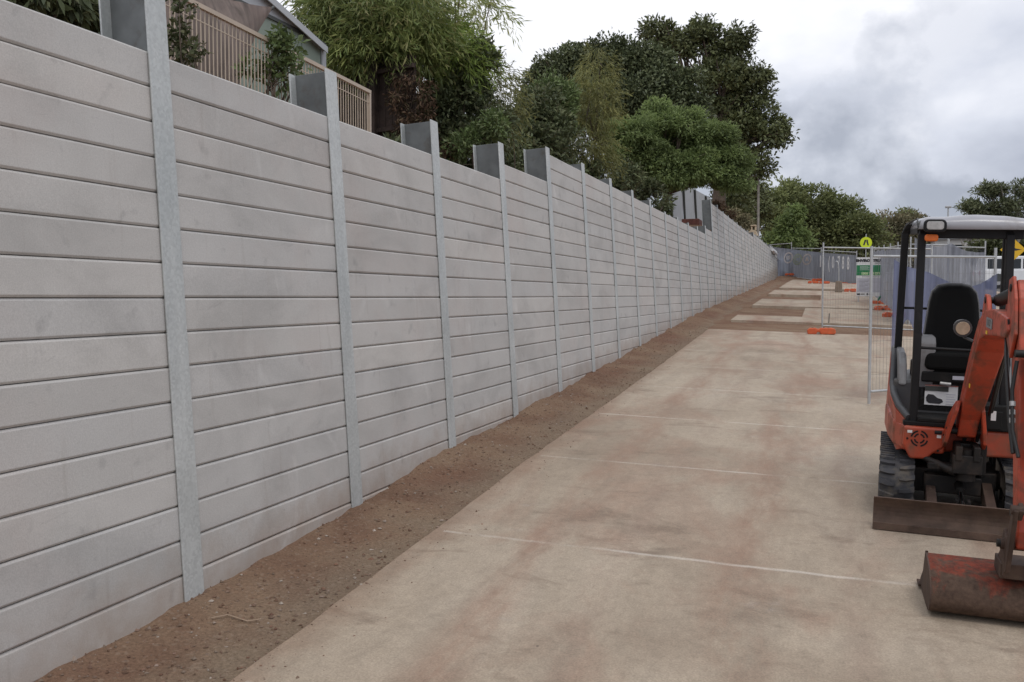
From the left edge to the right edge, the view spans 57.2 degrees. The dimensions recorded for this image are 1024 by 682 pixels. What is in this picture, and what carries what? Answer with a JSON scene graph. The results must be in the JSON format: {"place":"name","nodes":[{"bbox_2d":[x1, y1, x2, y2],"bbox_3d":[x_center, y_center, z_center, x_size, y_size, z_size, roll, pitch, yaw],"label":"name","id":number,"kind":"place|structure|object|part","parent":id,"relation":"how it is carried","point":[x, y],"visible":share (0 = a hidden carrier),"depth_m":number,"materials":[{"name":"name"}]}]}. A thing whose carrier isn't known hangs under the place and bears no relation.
{"place":"outdoors","nodes":[
{"label":"outdoors","id":0,"kind":"place"},
{"bbox_2d":[98,0,327,102],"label":"house","id":1,"kind":"structure","parent":0,"point":[315,47],"depth_m":13.55,"materials":[{"name":"grey"}]},
{"bbox_2d":[34,280,780,681],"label":"dirt ground","id":2,"kind":"structure","parent":0,"point":[436,482],"depth_m":6.39,"materials":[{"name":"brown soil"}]},
{"bbox_2d":[211,614,260,621],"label":"twig","id":3,"kind":"object","parent":2,"relation":"on","point":[236,617],"visible":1,"depth_m":5.22,"materials":[{"name":"beige wood"}]},
{"bbox_2d":[233,331,709,680],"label":"gravel","id":4,"kind":"structure","parent":0,"point":[417,552],"depth_m":6.21,"materials":[{"name":"stone"}]},
{"bbox_2d":[13,0,1023,340],"label":"sky","id":5,"kind":"structure","parent":0,"point":[892,103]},
{"bbox_2d":[230,329,1023,681],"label":"concrete pavement","id":6,"kind":"structure","parent":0,"point":[700,509],"depth_m":6.23,"materials":[{"name":"concrete"}]},
{"bbox_2d":[807,328,835,333],"bbox_3d":[7.220,-0.236,21.903,0.630,0.156,0.220,1,3,16],"label":"fence foot","id":7,"kind":"object","parent":6,"relation":"on","point":[822,330],"visible":1,"depth_m":21.80},
{"bbox_2d":[867,246,996,403],"bbox_3d":[5.748,-0.245,12.765,2.411,2.091,0.039,-1,3,-26],"label":"temporary fence panel","id":8,"kind":"object","parent":6,"relation":"on","point":[870,391],"visible":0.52,"depth_m":12.33,"materials":[{"name":"metal"}]},
{"bbox_2d":[891,259,996,348],"bbox_3d":[5.896,-0.219,12.774,1.969,1.750,0.051,-1,3,-25],"label":"shade cloth","id":9,"kind":"object","parent":8,"relation":"attached to","point":[932,282],"visible":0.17,"depth_m":12.51,"materials":[{"name":"grey"}]},
{"bbox_2d":[872,215,1023,621],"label":"mini excavator","id":10,"kind":"object","parent":6,"relation":"on","point":[954,414],"visible":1,"depth_m":7.03,"materials":[{"name":"metal"}]},
{"bbox_2d":[709,276,912,336],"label":"ground","id":11,"kind":"structure","parent":0,"point":[725,323],"depth_m":25.24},
{"bbox_2d":[0,0,777,681],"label":"retaining wall","id":12,"kind":"structure","parent":11,"relation":"on","point":[170,434],"depth_m":5.98,"materials":[{"name":"concrete"}]},
{"bbox_2d":[759,201,819,250],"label":"leafy tree","id":13,"kind":"object","parent":11,"relation":"on","point":[785,229],"visible":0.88,"depth_m":87.25,"materials":[{"name":"green plant"}]},
{"bbox_2d":[752,175,899,256],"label":"tree","id":14,"kind":"object","parent":11,"relation":"on","point":[834,219],"visible":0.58,"depth_m":104.55,"materials":[{"name":"green plant"}]},
{"bbox_2d":[860,234,871,254],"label":"crossing sign","id":15,"kind":"object","parent":11,"relation":"on","point":[866,241],"visible":0.73,"depth_m":66.30,"materials":[{"name":"yellow metal"}]},
{"bbox_2d":[856,257,880,301],"bbox_3d":[13.665,-2.273,35.767,1.071,1.829,0.072,1,3,18],"label":"site sign","id":16,"kind":"object","parent":11,"relation":"on","point":[862,286],"visible":0.72,"depth_m":35.78,"materials":[{"name":"white paint"}]},
{"bbox_2d":[821,242,932,330],"bbox_3d":[8.699,-1.261,22.443,2.462,2.236,0.039,1,3,24],"label":"temporary fence panel","id":17,"kind":"object","parent":11,"relation":"on","point":[876,248],"visible":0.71,"depth_m":22.63,"materials":[{"name":"metal"}]},
{"bbox_2d":[854,206,930,267],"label":"tree","id":18,"kind":"object","parent":11,"relation":"on","point":[898,221],"visible":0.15,"depth_m":120.97,"materials":[{"name":"green plant"}]},
{"bbox_2d":[891,206,917,215],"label":"tree","id":19,"kind":"object","parent":11,"relation":"on","point":[902,209],"depth_m":137.92,"materials":[{"name":"green plant"}]},
{"bbox_2d":[945,206,951,216],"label":"light pole","id":20,"kind":"object","parent":11,"relation":"on","point":[947,207],"visible":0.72,"depth_m":136.17,"materials":[{"name":"metal"}]},
{"bbox_2d":[928,239,979,249],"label":"house","id":21,"kind":"structure","parent":11,"relation":"on","point":[956,242],"depth_m":110.81,"materials":[{"name":"white"}]},
{"bbox_2d":[960,239,974,249],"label":"bare tree","id":22,"kind":"object","parent":11,"relation":"on","point":[967,240],"visible":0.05,"depth_m":97.70,"materials":[{"name":"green plant"}]},
{"bbox_2d":[951,177,1023,255],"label":"gum tree","id":23,"kind":"object","parent":11,"relation":"on","point":[1010,205],"visible":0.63,"depth_m":75.03,"materials":[{"name":"green plant"}]},
{"bbox_2d":[962,239,1023,255],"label":"tree","id":24,"kind":"object","parent":11,"relation":"on","point":[991,245],"visible":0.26,"depth_m":92.28,"materials":[{"name":"green plant"}]},
{"bbox_2d":[1000,240,1023,259],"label":"warning sign","id":25,"kind":"object","parent":11,"relation":"on","point":[1019,249],"visible":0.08,"depth_m":43.65,"materials":[{"name":"yellow metal"}]},
{"bbox_2d":[768,290,874,297],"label":"pavement","id":26,"kind":"structure","parent":0,"point":[796,293],"depth_m":43.14,"materials":[{"name":"concrete"}]},
{"bbox_2d":[835,261,842,291],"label":"marker post","id":27,"kind":"object","parent":26,"relation":"on","point":[838,288],"visible":0.89,"depth_m":45.69,"materials":[{"name":"metal"}]},
{"bbox_2d":[844,288,855,291],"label":"fence foot","id":28,"kind":"object","parent":26,"relation":"on","point":[852,290],"visible":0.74,"depth_m":46.51},
{"bbox_2d":[731,315,912,328],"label":"pavement","id":29,"kind":"structure","parent":0,"point":[764,319],"depth_m":25.65,"materials":[{"name":"concrete"}]},
{"bbox_2d":[897,242,908,323],"bbox_3d":[11.041,-1.710,26.574,0.043,2.377,3.479,1,3,18],"label":"temporary fence panel","id":30,"kind":"object","parent":29,"relation":"on","point":[898,245],"visible":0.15,"depth_m":24.99,"materials":[{"name":"metal"}]},
{"bbox_2d":[908,237,948,323],"bbox_3d":[11.283,-1.640,25.389,1.969,2.364,0.039,-2,3,-37],"label":"temporary fence panel","id":31,"kind":"object","parent":29,"relation":"on","point":[910,263],"visible":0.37,"depth_m":24.83,"materials":[{"name":"metal"}]},
{"bbox_2d":[802,308,891,319],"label":"pavement","id":32,"kind":"structure","parent":0,"point":[816,312],"depth_m":28.99,"materials":[{"name":"concrete"}]},
{"bbox_2d":[874,305,890,309],"bbox_3d":[12.342,-1.094,31.075,0.661,0.164,0.231,0,3,7],"label":"fence foot","id":33,"kind":"object","parent":32,"relation":"on","point":[885,307],"visible":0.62,"depth_m":30.98},
{"bbox_2d":[882,312,891,316],"bbox_3d":[11.236,-0.777,27.607,0.630,0.156,0.220,0,3,4],"label":"fence foot","id":34,"kind":"object","parent":32,"relation":"on","point":[889,314],"visible":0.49,"depth_m":27.51},
{"bbox_2d":[949,239,985,272],"bbox_3d":[12.965,-1.732,26.749,2.323,2.330,0.040,-2,3,-40],"label":"temporary fence panel","id":35,"kind":"object","parent":32,"relation":"on","point":[984,248],"visible":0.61,"depth_m":27.22,"materials":[{"name":"metal"}]},
{"bbox_2d":[914,238,984,285],"bbox_3d":[12.188,-1.685,26.044,4.180,2.200,0.048,-2,3,-40],"label":"shade cloth","id":36,"kind":"object","parent":35,"relation":"attached to","point":[953,265],"visible":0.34,"depth_m":26.17,"materials":[{"name":"grey fabric"}]},
{"bbox_3d":[12.143,-2.016,29.885,0.039,2.361,3.479,1,3,18],"label":"temporary fence panel","id":37,"kind":"object","parent":32,"relation":"on","visible":0},
{"bbox_2d":[873,249,900,309],"bbox_3d":[13.191,-2.278,33.217,0.109,2.658,17.600,1,3,18],"label":"shade cloth","id":38,"kind":"object","parent":37,"relation":"attached to","point":[886,273],"visible":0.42,"depth_m":31.72,"materials":[{"name":"grey fabric"}]},
{"bbox_2d":[820,295,879,301],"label":"pavement","id":39,"kind":"structure","parent":0,"point":[840,298],"depth_m":38.90,"materials":[{"name":"concrete"}]},
{"bbox_2d":[752,299,998,310],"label":"pavement","id":40,"kind":"structure","parent":0,"point":[792,304],"depth_m":33.46,"materials":[{"name":"concrete"}]},
{"bbox_2d":[779,279,999,293],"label":"pavement","id":41,"kind":"structure","parent":0,"point":[797,284],"depth_m":53.71,"materials":[{"name":"concrete"}]},
{"bbox_2d":[794,247,821,279],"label":"temporary fence panel","id":42,"kind":"object","parent":41,"relation":"on","point":[809,250],"visible":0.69,"depth_m":71.21,"materials":[{"name":"metal"}]},
{"bbox_2d":[773,247,855,283],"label":"banner","id":43,"kind":"object","parent":42,"relation":"attached to","point":[803,264],"visible":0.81,"depth_m":69.64,"materials":[{"name":"fabric"}]},
{"bbox_2d":[821,250,856,269],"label":"temporary fence panel","id":44,"kind":"object","parent":41,"relation":"on","point":[846,251],"visible":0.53,"depth_m":61.31,"materials":[{"name":"metal"}]},
{"bbox_2d":[985,256,1023,287],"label":"parked car","id":45,"kind":"object","parent":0,"point":[1019,267],"visible":0.12,"depth_m":54.63,"materials":[{"name":"white paint"}]},
{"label":"window","id":46,"kind":"part","parent":45,"relation":"part of","materials":[{"name":"glass"}]},
{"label":"window","id":47,"kind":"part","parent":45,"relation":"part of","materials":[{"name":"glass"}]},
{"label":"garden bank","id":48,"kind":"structure","parent":0,"visible":0},
{"bbox_2d":[6,0,100,34],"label":"hedge shrub","id":49,"kind":"object","parent":48,"relation":"on","point":[83,14],"visible":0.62,"depth_m":5.95,"materials":[{"name":"green plant"}]},
{"bbox_2d":[165,0,213,69],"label":"climbing plant","id":50,"kind":"object","parent":48,"relation":"on","point":[180,49],"visible":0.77,"depth_m":7.01,"materials":[{"name":"green plant"}]},
{"bbox_2d":[165,0,371,132],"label":"pool fence","id":51,"kind":"object","parent":48,"relation":"on","point":[238,25],"visible":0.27,"depth_m":8.94,"materials":[{"name":"beige metal"}]},
{"bbox_2d":[230,21,312,101],"bbox_3d":[-2.398,-2.116,9.353,0.841,2.059,0.474,1,3,18],"label":"leafy shrub","id":52,"kind":"object","parent":48,"relation":"on","point":[281,41],"visible":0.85,"depth_m":9.24,"materials":[{"name":"green plant"}]},
{"bbox_2d":[337,54,415,136],"bbox_3d":[-2.581,-3.438,16.278,2.304,2.877,0.236,2,3,36],"label":"timber fence","id":53,"kind":"object","parent":48,"relation":"on","point":[382,120],"visible":0.14,"depth_m":16.04,"materials":[{"name":"wood"}]},
{"bbox_2d":[281,0,480,106],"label":"bamboo","id":54,"kind":"object","parent":48,"relation":"on","point":[352,34],"visible":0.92,"depth_m":15.84,"materials":[{"name":"green plant"}]},
{"bbox_2d":[384,67,460,161],"bbox_3d":[-1.465,-3.183,15.462,1.475,2.717,0.725,1,3,18],"label":"creeper","id":55,"kind":"object","parent":48,"relation":"on","point":[423,104],"visible":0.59,"depth_m":15.47,"materials":[{"name":"green plant"}]},
{"bbox_2d":[383,131,524,171],"bbox_3d":[-0.929,-2.831,16.416,1.201,2.000,5.957,1,3,18],"label":"leafy shrub","id":56,"kind":"object","parent":48,"relation":"on","point":[468,164],"visible":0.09,"depth_m":16.73,"materials":[{"name":"green plant"}]},
{"bbox_2d":[412,0,511,161],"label":"bamboo","id":57,"kind":"object","parent":48,"relation":"on","point":[470,31],"visible":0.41,"depth_m":16.52,"materials":[{"name":"green plant"}]},
{"bbox_2d":[416,34,519,165],"bbox_3d":[-1.065,-3.697,16.956,2.424,3.604,1.733,1,3,18],"label":"tall shrub","id":58,"kind":"object","parent":48,"relation":"on","point":[450,116],"visible":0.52,"depth_m":16.57,"materials":[{"name":"green plant"}]},
{"bbox_2d":[420,0,529,83],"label":"bamboo","id":59,"kind":"object","parent":48,"relation":"on","point":[474,12],"visible":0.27,"depth_m":17.24,"materials":[{"name":"green plant"}]},
{"bbox_2d":[439,106,511,169],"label":"leafy shrub","id":60,"kind":"object","parent":48,"relation":"on","point":[479,132],"visible":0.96,"depth_m":15.22,"materials":[{"name":"green plant"}]},
{"bbox_2d":[470,46,543,168],"bbox_3d":[-0.403,-3.911,17.716,1.684,3.350,2.050,2,3,40],"label":"bamboo","id":61,"kind":"object","parent":48,"relation":"on","point":[506,94],"visible":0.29,"depth_m":17.70,"materials":[{"name":"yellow plant"}]},
{"bbox_2d":[505,79,593,164],"bbox_3d":[0.554,-4.278,21.970,2.258,4.117,3.290,1,3,18],"label":"leafy shrub","id":62,"kind":"object","parent":48,"relation":"on","point":[554,125],"visible":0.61,"depth_m":22.21,"materials":[{"name":"green plant"}]},
{"bbox_2d":[515,65,583,136],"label":"leafy shrub","id":63,"kind":"object","parent":48,"relation":"on","point":[571,96],"visible":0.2,"depth_m":23.38,"materials":[{"name":"green plant"}]},
{"bbox_2d":[507,144,630,190],"bbox_3d":[1.477,-3.553,23.724,1.397,2.618,9.365,1,3,22],"label":"leafy shrub","id":64,"kind":"object","parent":48,"relation":"on","point":[622,183],"visible":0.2,"depth_m":24.69,"materials":[{"name":"green plant"}]},
{"bbox_2d":[567,39,633,185],"bbox_3d":[1.953,-5.405,25.332,2.586,5.444,2.287,-1,3,-19],"label":"bamboo","id":65,"kind":"object","parent":48,"relation":"on","point":[594,149],"visible":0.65,"depth_m":25.08,"materials":[{"name":"plant"}]},
{"bbox_2d":[516,29,721,189],"bbox_3d":[4.375,-8.770,39.791,8.717,9.114,4.314,1,3,18],"label":"fig tree","id":66,"kind":"object","parent":48,"relation":"on","point":[650,68],"visible":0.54,"depth_m":38.92,"materials":[{"name":"green plant"}]},
{"bbox_2d":[609,156,677,216],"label":"leafy shrub","id":67,"kind":"object","parent":48,"relation":"on","point":[643,187],"visible":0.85,"depth_m":29.66,"materials":[{"name":"green plant"}]},
{"bbox_2d":[600,94,760,201],"bbox_3d":[6.043,-6.318,33.723,5.618,5.080,4.259,1,3,18],"label":"spreading tree","id":68,"kind":"object","parent":48,"relation":"on","point":[674,149],"visible":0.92,"depth_m":32.97,"materials":[{"name":"green plant"}]},
{"bbox_2d":[670,188,709,221],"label":"sheet metal fence","id":69,"kind":"object","parent":48,"relation":"on","point":[688,204],"visible":0.35,"depth_m":45.86,"materials":[{"name":"grey metal"}]},
{"bbox_2d":[682,219,701,224],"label":"brick pier","id":70,"kind":"structure","parent":48,"relation":"on","point":[694,221],"depth_m":38.16,"materials":[{"name":"brown brick"}]},
{"bbox_2d":[634,11,799,204],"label":"tall tree","id":71,"kind":"object","parent":48,"relation":"on","point":[738,83],"visible":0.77,"depth_m":63.19,"materials":[{"name":"green plant"}]},
{"bbox_2d":[711,199,737,219],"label":"creeper","id":72,"kind":"object","parent":48,"relation":"on","point":[721,207],"visible":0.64,"depth_m":39.96,"materials":[{"name":"green plant"}]},
{"bbox_2d":[708,177,777,224],"bbox_3d":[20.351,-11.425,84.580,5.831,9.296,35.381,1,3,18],"label":"tall shrub","id":73,"kind":"object","parent":48,"relation":"on","point":[744,203],"visible":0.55,"depth_m":71.95,"materials":[{"name":"green plant"}]},
{"bbox_2d":[726,205,761,231],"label":"leafy shrub","id":74,"kind":"object","parent":48,"relation":"on","point":[743,221],"visible":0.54,"depth_m":63.66,"materials":[{"name":"green plant"}]},
{"bbox_2d":[748,225,758,236],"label":"stone ornament","id":75,"kind":"object","parent":48,"relation":"on","point":[754,231],"visible":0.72,"depth_m":59.66,"materials":[{"name":"beige stone"}]},
{"bbox_2d":[757,177,759,235],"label":"timber pole","id":76,"kind":"object","parent":48,"relation":"on","point":[758,198],"visible":0.59,"depth_m":63.58,"materials":[{"name":"grey wood"}]},
{"bbox_3d":[-2.915,-3.750,10.856,0.130,0.363,0.451,1,3,18],"label":"sail strut","id":77,"kind":"object","parent":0,"visible":0},
{"bbox_2d":[166,0,271,83],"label":"shade sail","id":78,"kind":"object","parent":77,"relation":"attached to","point":[252,17],"visible":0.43,"depth_m":9.89,"materials":[{"name":"beige fabric"}]}
]}

